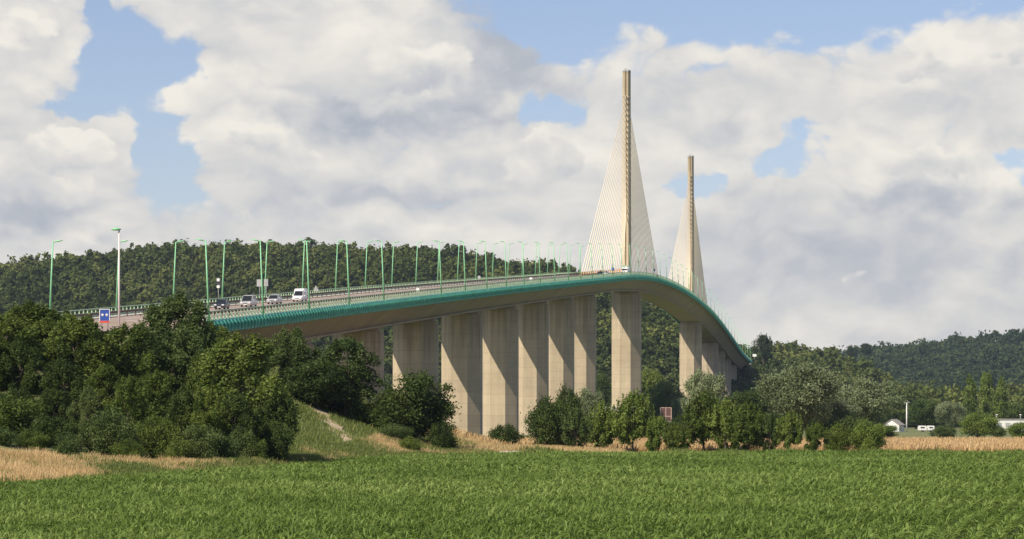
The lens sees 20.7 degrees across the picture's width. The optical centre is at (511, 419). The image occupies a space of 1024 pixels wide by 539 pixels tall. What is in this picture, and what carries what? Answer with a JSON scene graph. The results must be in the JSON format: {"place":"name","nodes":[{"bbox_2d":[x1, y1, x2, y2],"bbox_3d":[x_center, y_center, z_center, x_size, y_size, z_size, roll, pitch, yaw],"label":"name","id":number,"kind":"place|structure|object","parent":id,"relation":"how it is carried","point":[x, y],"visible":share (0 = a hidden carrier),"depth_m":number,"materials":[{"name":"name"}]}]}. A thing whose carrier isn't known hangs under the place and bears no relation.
{"place":"outdoors","nodes":[
{"label":"outdoors","id":0,"kind":"place"},
{"bbox_2d":[5,324,148,338],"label":"road","id":1,"kind":"structure","parent":0,"point":[104,326],"depth_m":309.54,"materials":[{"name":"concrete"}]},
{"bbox_2d":[99,309,109,328],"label":"blue arrow sign","id":2,"kind":"object","parent":1,"relation":"on","point":[104,315],"visible":0.98,"depth_m":297.42,"materials":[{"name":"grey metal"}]},
{"bbox_2d":[306,405,354,441],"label":"sandy path","id":3,"kind":"structure","parent":0,"point":[335,425],"depth_m":278.85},
{"bbox_2d":[2,263,958,426],"bbox_3d":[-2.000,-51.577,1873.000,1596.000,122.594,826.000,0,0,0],"label":"wooded hill","id":4,"kind":"structure","parent":0,"point":[242,290],"depth_m":1768.51,"materials":[{"name":"plant"}]},
{"bbox_2d":[0,237,952,425],"bbox_3d":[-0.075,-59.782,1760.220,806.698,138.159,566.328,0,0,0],"label":"woodland","id":5,"kind":"object","parent":4,"relation":"on","point":[85,279],"visible":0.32,"depth_m":1783.74,"materials":[{"name":"green plant"}]},
{"bbox_2d":[751,332,772,364],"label":"broadleaf tree","id":6,"kind":"object","parent":4,"relation":"on","point":[763,344],"visible":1,"depth_m":1687.54,"materials":[{"name":"green plant"}]},
{"bbox_2d":[0,331,1022,459],"bbox_3d":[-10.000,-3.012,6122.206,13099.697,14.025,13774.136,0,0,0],"label":"ground","id":7,"kind":"structure","parent":0,"point":[912,432],"depth_m":579.91,"materials":[{"name":"green plant"}]},
{"bbox_2d":[0,342,17,393],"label":"broadleaf tree","id":8,"kind":"object","parent":7,"relation":"on","point":[2,347],"visible":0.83,"depth_m":221.84,"materials":[{"name":"green plant"}]},
{"bbox_2d":[0,426,23,446],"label":"bush","id":9,"kind":"object","parent":7,"relation":"on","point":[8,437],"visible":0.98,"depth_m":191.43,"materials":[{"name":"green plant"}]},
{"bbox_2d":[0,337,41,398],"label":"broadleaf tree","id":10,"kind":"object","parent":7,"relation":"on","point":[20,352],"visible":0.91,"depth_m":221.48,"materials":[{"name":"green plant"}]},
{"bbox_2d":[7,388,35,421],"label":"broadleaf tree","id":11,"kind":"object","parent":7,"relation":"on","point":[21,392],"visible":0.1,"depth_m":207.59,"materials":[{"name":"green plant"}]},
{"bbox_2d":[0,388,47,435],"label":"bush","id":12,"kind":"object","parent":7,"relation":"on","point":[13,412],"visible":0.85,"depth_m":198.90,"materials":[{"name":"green plant"}]},
{"bbox_2d":[0,312,49,376],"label":"broadleaf tree","id":13,"kind":"object","parent":7,"relation":"on","point":[9,322],"visible":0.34,"depth_m":230.91,"materials":[{"name":"green plant"}]},
{"bbox_2d":[13,429,52,449],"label":"bush","id":14,"kind":"object","parent":7,"relation":"on","point":[39,440],"visible":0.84,"depth_m":193.58,"materials":[{"name":"green plant"}]},
{"bbox_2d":[0,298,72,369],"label":"broadleaf tree","id":15,"kind":"object","parent":7,"relation":"on","point":[43,320],"visible":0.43,"depth_m":244.73,"materials":[{"name":"green plant"}]},
{"bbox_2d":[17,413,82,447],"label":"bush","id":16,"kind":"object","parent":7,"relation":"on","point":[44,425],"visible":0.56,"depth_m":197.49,"materials":[{"name":"green plant"}]},
{"bbox_2d":[33,387,73,429],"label":"broadleaf tree","id":17,"kind":"object","parent":7,"relation":"on","point":[57,409],"visible":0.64,"depth_m":206.55,"materials":[{"name":"green plant"}]},
{"bbox_2d":[32,354,85,406],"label":"broadleaf tree","id":18,"kind":"object","parent":7,"relation":"on","point":[54,378],"visible":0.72,"depth_m":221.47,"materials":[{"name":"green plant"}]},
{"bbox_2d":[50,431,88,455],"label":"bush","id":19,"kind":"object","parent":7,"relation":"on","point":[71,443],"visible":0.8,"depth_m":192.53,"materials":[{"name":"green plant"}]},
{"bbox_2d":[38,312,121,393],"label":"broadleaf tree","id":20,"kind":"object","parent":7,"relation":"on","point":[102,348],"visible":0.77,"depth_m":234.80,"materials":[{"name":"green plant"}]},
{"bbox_2d":[66,383,104,447],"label":"broadleaf tree","id":21,"kind":"object","parent":7,"relation":"on","point":[89,400],"visible":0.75,"depth_m":203.59,"materials":[{"name":"green plant"}]},
{"bbox_2d":[80,361,126,431],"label":"broadleaf tree","id":22,"kind":"object","parent":7,"relation":"on","point":[101,374],"visible":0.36,"depth_m":219.39,"materials":[{"name":"green plant"}]},
{"bbox_2d":[80,406,144,455],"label":"bush","id":23,"kind":"object","parent":7,"relation":"on","point":[99,439],"visible":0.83,"depth_m":199.11,"materials":[{"name":"green plant"}]},
{"bbox_2d":[111,228,120,323],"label":"light mast","id":24,"kind":"object","parent":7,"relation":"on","point":[117,229],"visible":0.9,"depth_m":317.91,"materials":[{"name":"metal"}]},
{"bbox_2d":[106,437,147,460],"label":"bush","id":25,"kind":"object","parent":7,"relation":"on","point":[130,447],"visible":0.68,"depth_m":195.27,"materials":[{"name":"green plant"}]},
{"bbox_2d":[107,373,156,442],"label":"broadleaf tree","id":26,"kind":"object","parent":7,"relation":"on","point":[129,391],"visible":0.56,"depth_m":211.41,"materials":[{"name":"green plant"}]},
{"bbox_2d":[101,321,165,400],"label":"broadleaf tree","id":27,"kind":"object","parent":7,"relation":"on","point":[131,345],"visible":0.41,"depth_m":238.86,"materials":[{"name":"green plant"}]},
{"bbox_2d":[130,328,173,374],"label":"broadleaf tree","id":28,"kind":"object","parent":7,"relation":"on","point":[149,343],"visible":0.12,"depth_m":248.74,"materials":[{"name":"green plant"}]},
{"bbox_2d":[127,408,186,459],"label":"bush","id":29,"kind":"object","parent":7,"relation":"on","point":[161,432],"visible":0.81,"depth_m":204.14,"materials":[{"name":"green plant"}]},
{"bbox_2d":[136,368,183,427],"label":"broadleaf tree","id":30,"kind":"object","parent":7,"relation":"on","point":[153,390],"visible":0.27,"depth_m":217.12,"materials":[{"name":"green plant"}]},
{"bbox_2d":[133,288,218,380],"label":"broadleaf tree","id":31,"kind":"object","parent":7,"relation":"on","point":[171,310],"visible":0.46,"depth_m":260.48,"materials":[{"name":"green plant"}]},
{"bbox_2d":[148,324,204,404],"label":"broadleaf tree","id":32,"kind":"object","parent":7,"relation":"on","point":[180,346],"visible":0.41,"depth_m":242.71,"materials":[{"name":"green plant"}]},
{"bbox_2d":[162,434,194,460],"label":"bush","id":33,"kind":"object","parent":7,"relation":"on","point":[177,447],"visible":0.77,"depth_m":200.50,"materials":[{"name":"green plant"}]},
{"bbox_2d":[162,384,204,441],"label":"broadleaf tree","id":34,"kind":"object","parent":7,"relation":"on","point":[181,400],"visible":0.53,"depth_m":212.87,"materials":[{"name":"green plant"}]},
{"bbox_2d":[180,421,226,459],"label":"bush","id":35,"kind":"object","parent":7,"relation":"on","point":[210,442],"visible":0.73,"depth_m":205.42,"materials":[{"name":"green plant"}]},
{"bbox_2d":[185,349,223,404],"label":"broadleaf tree","id":36,"kind":"object","parent":7,"relation":"on","point":[193,371],"visible":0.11,"depth_m":233.30,"materials":[{"name":"green plant"}]},
{"bbox_2d":[183,386,231,444],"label":"broadleaf tree","id":37,"kind":"object","parent":7,"relation":"on","point":[206,402],"visible":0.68,"depth_m":211.35,"materials":[{"name":"green plant"}]},
{"bbox_2d":[205,317,238,379],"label":"broadleaf tree","id":38,"kind":"object","parent":7,"relation":"on","point":[223,331],"visible":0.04,"depth_m":271.24,"materials":[{"name":"green plant"}]},
{"bbox_2d":[214,434,240,458],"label":"bush","id":39,"kind":"object","parent":7,"relation":"on","point":[233,449],"visible":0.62,"depth_m":206.79,"materials":[{"name":"green plant"}]},
{"bbox_2d":[0,434,475,481],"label":"green grass","id":40,"kind":"structure","parent":7,"relation":"on","point":[352,447],"depth_m":210.31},
{"bbox_2d":[0,432,476,481],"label":"dry grass","id":41,"kind":"structure","parent":7,"relation":"on","point":[47,458],"depth_m":180.88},
{"bbox_2d":[223,423,257,457],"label":"bush","id":42,"kind":"object","parent":7,"relation":"on","point":[238,433],"visible":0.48,"depth_m":211.48,"materials":[{"name":"green plant"}]},
{"bbox_2d":[220,391,262,440],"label":"broadleaf tree","id":43,"kind":"object","parent":7,"relation":"on","point":[239,405],"visible":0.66,"depth_m":213.32,"materials":[{"name":"green plant"}]},
{"bbox_2d":[188,329,303,424],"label":"broadleaf tree","id":44,"kind":"object","parent":7,"relation":"on","point":[253,356],"visible":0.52,"depth_m":220.53,"materials":[{"name":"green plant"}]},
{"bbox_2d":[240,434,267,462],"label":"bush","id":45,"kind":"object","parent":7,"relation":"on","point":[258,448],"visible":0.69,"depth_m":211.54,"materials":[{"name":"green plant"}]},
{"bbox_2d":[249,383,298,450],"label":"broadleaf tree","id":46,"kind":"object","parent":7,"relation":"on","point":[285,412],"visible":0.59,"depth_m":218.21,"materials":[{"name":"green plant"}]},
{"bbox_2d":[257,414,298,462],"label":"bush","id":47,"kind":"object","parent":7,"relation":"on","point":[276,437],"visible":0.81,"depth_m":215.26,"materials":[{"name":"green plant"}]},
{"bbox_2d":[262,326,323,384],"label":"broadleaf tree","id":48,"kind":"object","parent":7,"relation":"on","point":[294,350],"visible":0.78,"depth_m":298.51,"materials":[{"name":"green plant"}]},
{"bbox_2d":[160,337,461,457],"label":"bank grass","id":49,"kind":"structure","parent":7,"relation":"on","point":[360,429],"depth_m":274.47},
{"bbox_2d":[279,356,356,409],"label":"bush","id":50,"kind":"object","parent":7,"relation":"on","point":[306,377],"visible":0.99,"depth_m":288.76,"materials":[{"name":"green plant"}]},
{"bbox_2d":[312,334,386,416],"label":"broadleaf tree","id":51,"kind":"object","parent":7,"relation":"on","point":[360,372],"visible":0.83,"depth_m":290.90,"materials":[{"name":"green plant"}]},
{"bbox_2d":[348,400,385,425],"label":"bush","id":52,"kind":"object","parent":7,"relation":"on","point":[365,414],"visible":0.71,"depth_m":291.02,"materials":[{"name":"green plant"}]},
{"bbox_2d":[376,420,415,440],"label":"bush","id":53,"kind":"object","parent":7,"relation":"on","point":[393,430],"visible":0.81,"depth_m":279.46,"materials":[{"name":"green plant"}]},
{"bbox_2d":[58,68,752,436],"bbox_3d":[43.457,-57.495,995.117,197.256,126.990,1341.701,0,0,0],"label":"cable stayed bridge","id":54,"kind":"structure","parent":7,"relation":"on","point":[514,348],"depth_m":678.51,"materials":[{"name":"concrete"}]},
{"bbox_2d":[214,299,229,309],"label":"car","id":55,"kind":"object","parent":54,"relation":"on","point":[222,303],"visible":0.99,"depth_m":390.32,"materials":[{"name":"grey metal"}]},
{"bbox_2d":[240,295,256,306],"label":"family car","id":56,"kind":"object","parent":54,"relation":"on","point":[250,300],"visible":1,"depth_m":406.41,"materials":[{"name":"silver metal"}]},
{"bbox_2d":[292,288,307,301],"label":"delivery van","id":57,"kind":"object","parent":54,"relation":"on","point":[301,294],"visible":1,"depth_m":442.22,"materials":[{"name":"white metal"}]},
{"bbox_2d":[396,434,423,450],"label":"bush","id":58,"kind":"object","parent":7,"relation":"on","point":[409,442],"visible":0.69,"depth_m":269.32,"materials":[{"name":"green plant"}]},
{"bbox_2d":[369,368,461,439],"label":"broadleaf tree","id":59,"kind":"object","parent":7,"relation":"on","point":[419,406],"visible":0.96,"depth_m":284.44,"materials":[{"name":"green plant"}]},
{"bbox_2d":[427,418,458,448],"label":"bush","id":60,"kind":"object","parent":7,"relation":"on","point":[445,438],"visible":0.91,"depth_m":283.41,"materials":[{"name":"green plant"}]},
{"bbox_2d":[309,402,627,454],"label":"dry bank grass","id":61,"kind":"structure","parent":7,"relation":"on","point":[486,445],"depth_m":297.37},
{"bbox_2d":[486,423,525,443],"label":"bush","id":62,"kind":"object","parent":7,"relation":"on","point":[508,431],"visible":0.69,"depth_m":329.23,"materials":[{"name":"green plant"}]},
{"bbox_2d":[520,388,572,445],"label":"bush","id":63,"kind":"object","parent":7,"relation":"on","point":[546,417],"visible":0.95,"depth_m":320.85,"materials":[{"name":"green plant"}]},
{"bbox_2d":[553,381,585,445],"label":"bush","id":64,"kind":"object","parent":7,"relation":"on","point":[568,396],"visible":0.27,"depth_m":325.32,"materials":[{"name":"green plant"}]},
{"bbox_2d":[559,404,593,446],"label":"young tree","id":65,"kind":"object","parent":7,"relation":"on","point":[574,423],"visible":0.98,"depth_m":311.66,"materials":[{"name":"green plant"}]},
{"bbox_2d":[575,385,605,443],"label":"willow tree","id":66,"kind":"object","parent":7,"relation":"on","point":[587,399],"visible":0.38,"depth_m":344.18,"materials":[{"name":"green plant"}]},
{"bbox_2d":[585,399,618,447],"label":"young tree","id":67,"kind":"object","parent":7,"relation":"on","point":[601,421],"visible":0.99,"depth_m":318.19,"materials":[{"name":"green plant"}]},
{"bbox_2d":[596,369,611,406],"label":"broadleaf tree","id":68,"kind":"object","parent":7,"relation":"on","point":[601,380],"visible":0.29,"depth_m":997.56,"materials":[{"name":"green plant"}]},
{"bbox_2d":[609,387,654,451],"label":"young tree","id":69,"kind":"object","parent":7,"relation":"on","point":[622,423],"visible":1,"depth_m":316.15,"materials":[{"name":"green plant"}]},
{"bbox_2d":[641,365,671,413],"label":"broadleaf tree","id":70,"kind":"object","parent":7,"relation":"on","point":[649,378],"visible":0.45,"depth_m":996.97,"materials":[{"name":"green plant"}]},
{"bbox_2d":[643,413,674,451],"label":"young tree","id":71,"kind":"object","parent":7,"relation":"on","point":[656,426],"visible":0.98,"depth_m":314.38,"materials":[{"name":"green plant"}]},
{"bbox_2d":[646,379,686,422],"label":"broadleaf tree","id":72,"kind":"object","parent":7,"relation":"on","point":[663,393],"visible":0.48,"depth_m":897.50,"materials":[{"name":"green plant"}]},
{"bbox_2d":[662,421,690,450],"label":"bush","id":73,"kind":"object","parent":7,"relation":"on","point":[675,437],"visible":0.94,"depth_m":312.46,"materials":[{"name":"green plant"}]},
{"bbox_2d":[669,395,689,419],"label":"broadleaf tree","id":74,"kind":"object","parent":7,"relation":"on","point":[677,404],"visible":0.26,"depth_m":798.64,"materials":[{"name":"green plant"}]},
{"bbox_2d":[682,388,721,450],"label":"young tree","id":75,"kind":"object","parent":7,"relation":"on","point":[695,422],"visible":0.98,"depth_m":319.19,"materials":[{"name":"green plant"}]},
{"bbox_2d":[679,368,727,415],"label":"silvery tree","id":76,"kind":"object","parent":7,"relation":"on","point":[699,381],"visible":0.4,"depth_m":418.88,"materials":[{"name":"green plant"}]},
{"bbox_2d":[705,396,740,450],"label":"young tree","id":77,"kind":"object","parent":7,"relation":"on","point":[722,412],"visible":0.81,"depth_m":317.72,"materials":[{"name":"green plant"}]},
{"bbox_2d":[446,444,1021,452],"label":"field edge weeds","id":78,"kind":"object","parent":7,"relation":"on","point":[537,448],"visible":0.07,"depth_m":289.94,"materials":[{"name":"beige plant"}]},
{"bbox_2d":[451,427,1023,451],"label":"wheat crop","id":79,"kind":"object","parent":7,"relation":"on","point":[981,442],"visible":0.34,"depth_m":330.67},
{"bbox_2d":[725,399,766,449],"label":"young tree","id":80,"kind":"object","parent":7,"relation":"on","point":[742,426],"visible":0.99,"depth_m":315.07,"materials":[{"name":"green plant"}]},
{"bbox_2d":[723,387,774,419],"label":"broadleaf tree","id":81,"kind":"object","parent":7,"relation":"on","point":[741,398],"visible":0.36,"depth_m":636.14,"materials":[{"name":"green plant"}]},
{"bbox_2d":[756,410,782,450],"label":"young tree","id":82,"kind":"object","parent":7,"relation":"on","point":[768,425],"visible":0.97,"depth_m":314.70,"materials":[{"name":"green plant"}]},
{"bbox_2d":[775,409,803,448],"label":"young tree","id":83,"kind":"object","parent":7,"relation":"on","point":[789,422],"visible":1,"depth_m":313.54,"materials":[{"name":"green plant"}]},
{"bbox_2d":[751,361,850,430],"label":"willow tree","id":84,"kind":"object","parent":7,"relation":"on","point":[797,387],"visible":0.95,"depth_m":466.17,"materials":[{"name":"green plant"}]},
{"bbox_2d":[803,421,831,449],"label":"young tree","id":85,"kind":"object","parent":7,"relation":"on","point":[814,433],"visible":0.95,"depth_m":311.57,"materials":[{"name":"green plant"}]},
{"bbox_2d":[822,421,853,450],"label":"young tree","id":86,"kind":"object","parent":7,"relation":"on","point":[839,439],"visible":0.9,"depth_m":317.86,"materials":[{"name":"green plant"}]},
{"bbox_2d":[813,398,863,430],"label":"willow tree","id":87,"kind":"object","parent":7,"relation":"on","point":[843,407],"visible":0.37,"depth_m":478.23,"materials":[{"name":"green plant"}]},
{"bbox_2d":[817,412,881,436],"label":"bush","id":88,"kind":"object","parent":7,"relation":"on","point":[846,420],"visible":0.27,"depth_m":468.60,"materials":[{"name":"green plant"}]},
{"bbox_2d":[847,419,890,450],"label":"bush","id":89,"kind":"object","parent":7,"relation":"on","point":[874,438],"visible":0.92,"depth_m":316.29,"materials":[{"name":"green plant"}]},
{"bbox_2d":[718,385,1021,413],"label":"riverside wood","id":90,"kind":"object","parent":7,"relation":"on","point":[994,388],"depth_m":1340.24,"materials":[{"name":"green plant"}]},
{"bbox_2d":[836,374,907,433],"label":"willow tree","id":91,"kind":"object","parent":7,"relation":"on","point":[868,396],"visible":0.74,"depth_m":517.49,"materials":[{"name":"green plant"}]},
{"bbox_2d":[861,406,908,423],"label":"broadleaf tree","id":92,"kind":"object","parent":7,"relation":"on","point":[903,411],"visible":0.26,"depth_m":1144.33,"materials":[{"name":"green plant"}]},
{"bbox_2d":[881,422,900,437],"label":"bush","id":93,"kind":"object","parent":7,"relation":"on","point":[890,429],"visible":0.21,"depth_m":558.63,"materials":[{"name":"green plant"}]},
{"bbox_2d":[904,397,946,430],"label":"broadleaf tree","id":94,"kind":"object","parent":7,"relation":"on","point":[923,412],"visible":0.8,"depth_m":926.93,"materials":[{"name":"green plant"}]},
{"bbox_2d":[928,424,957,437],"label":"bush","id":95,"kind":"object","parent":7,"relation":"on","point":[947,431],"visible":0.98,"depth_m":588.93,"materials":[{"name":"green plant"}]},
{"bbox_2d":[934,401,967,426],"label":"willow tree","id":96,"kind":"object","parent":7,"relation":"on","point":[945,409],"visible":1,"depth_m":898.30,"materials":[{"name":"green plant"}]},
{"bbox_2d":[895,379,1023,412],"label":"valley woodland","id":97,"kind":"object","parent":7,"relation":"on","point":[948,395],"visible":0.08,"depth_m":1289.02,"materials":[{"name":"green plant"}]},
{"bbox_2d":[962,374,977,417],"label":"poplar tree","id":98,"kind":"object","parent":7,"relation":"on","point":[970,404],"visible":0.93,"depth_m":1049.15,"materials":[{"name":"green plant"}]},
{"bbox_2d":[958,412,1000,437],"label":"bush","id":99,"kind":"object","parent":7,"relation":"on","point":[982,425],"visible":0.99,"depth_m":598.82,"materials":[{"name":"green plant"}]},
{"bbox_2d":[978,371,994,415],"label":"poplar tree","id":100,"kind":"object","parent":7,"relation":"on","point":[985,393],"visible":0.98,"depth_m":1058.76,"materials":[{"name":"green plant"}]},
{"bbox_2d":[991,376,1008,418],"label":"poplar tree","id":101,"kind":"object","parent":7,"relation":"on","point":[1001,406],"visible":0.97,"depth_m":1054.26,"materials":[{"name":"green plant"}]},
{"bbox_2d":[1004,399,1023,418],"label":"broadleaf tree","id":102,"kind":"object","parent":7,"relation":"on","point":[1015,411],"visible":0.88,"depth_m":1175.57,"materials":[{"name":"green plant"}]},
{"bbox_2d":[1004,420,1023,437],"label":"bush","id":103,"kind":"object","parent":7,"relation":"on","point":[1015,429],"visible":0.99,"depth_m":579.24,"materials":[{"name":"green plant"}]},
{"bbox_2d":[0,0,1023,352],"label":"sky","id":104,"kind":"structure","parent":0,"point":[859,164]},
{"bbox_2d":[961,505,1021,538],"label":"field soil","id":105,"kind":"structure","parent":0,"point":[1017,529],"depth_m":101.31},
{"bbox_2d":[0,448,1023,538],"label":"maize crop","id":106,"kind":"object","parent":105,"relation":"on","point":[820,494],"visible":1,"depth_m":118.31,"materials":[{"name":"green plant"}]},
{"bbox_2d":[996,414,1023,430],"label":"industrial building","id":107,"kind":"structure","parent":0,"point":[1005,423],"depth_m":945.00,"materials":[{"name":"white paint"}]},
{"bbox_3d":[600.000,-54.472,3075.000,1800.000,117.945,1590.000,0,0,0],"label":"far hill","id":108,"kind":"structure","parent":0,"visible":0},
{"bbox_2d":[838,328,1023,395],"bbox_3d":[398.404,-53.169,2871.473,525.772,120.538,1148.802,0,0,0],"label":"woodland","id":109,"kind":"object","parent":108,"relation":"on","point":[956,359],"visible":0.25,"depth_m":3039.06,"materials":[{"name":"green plant"}]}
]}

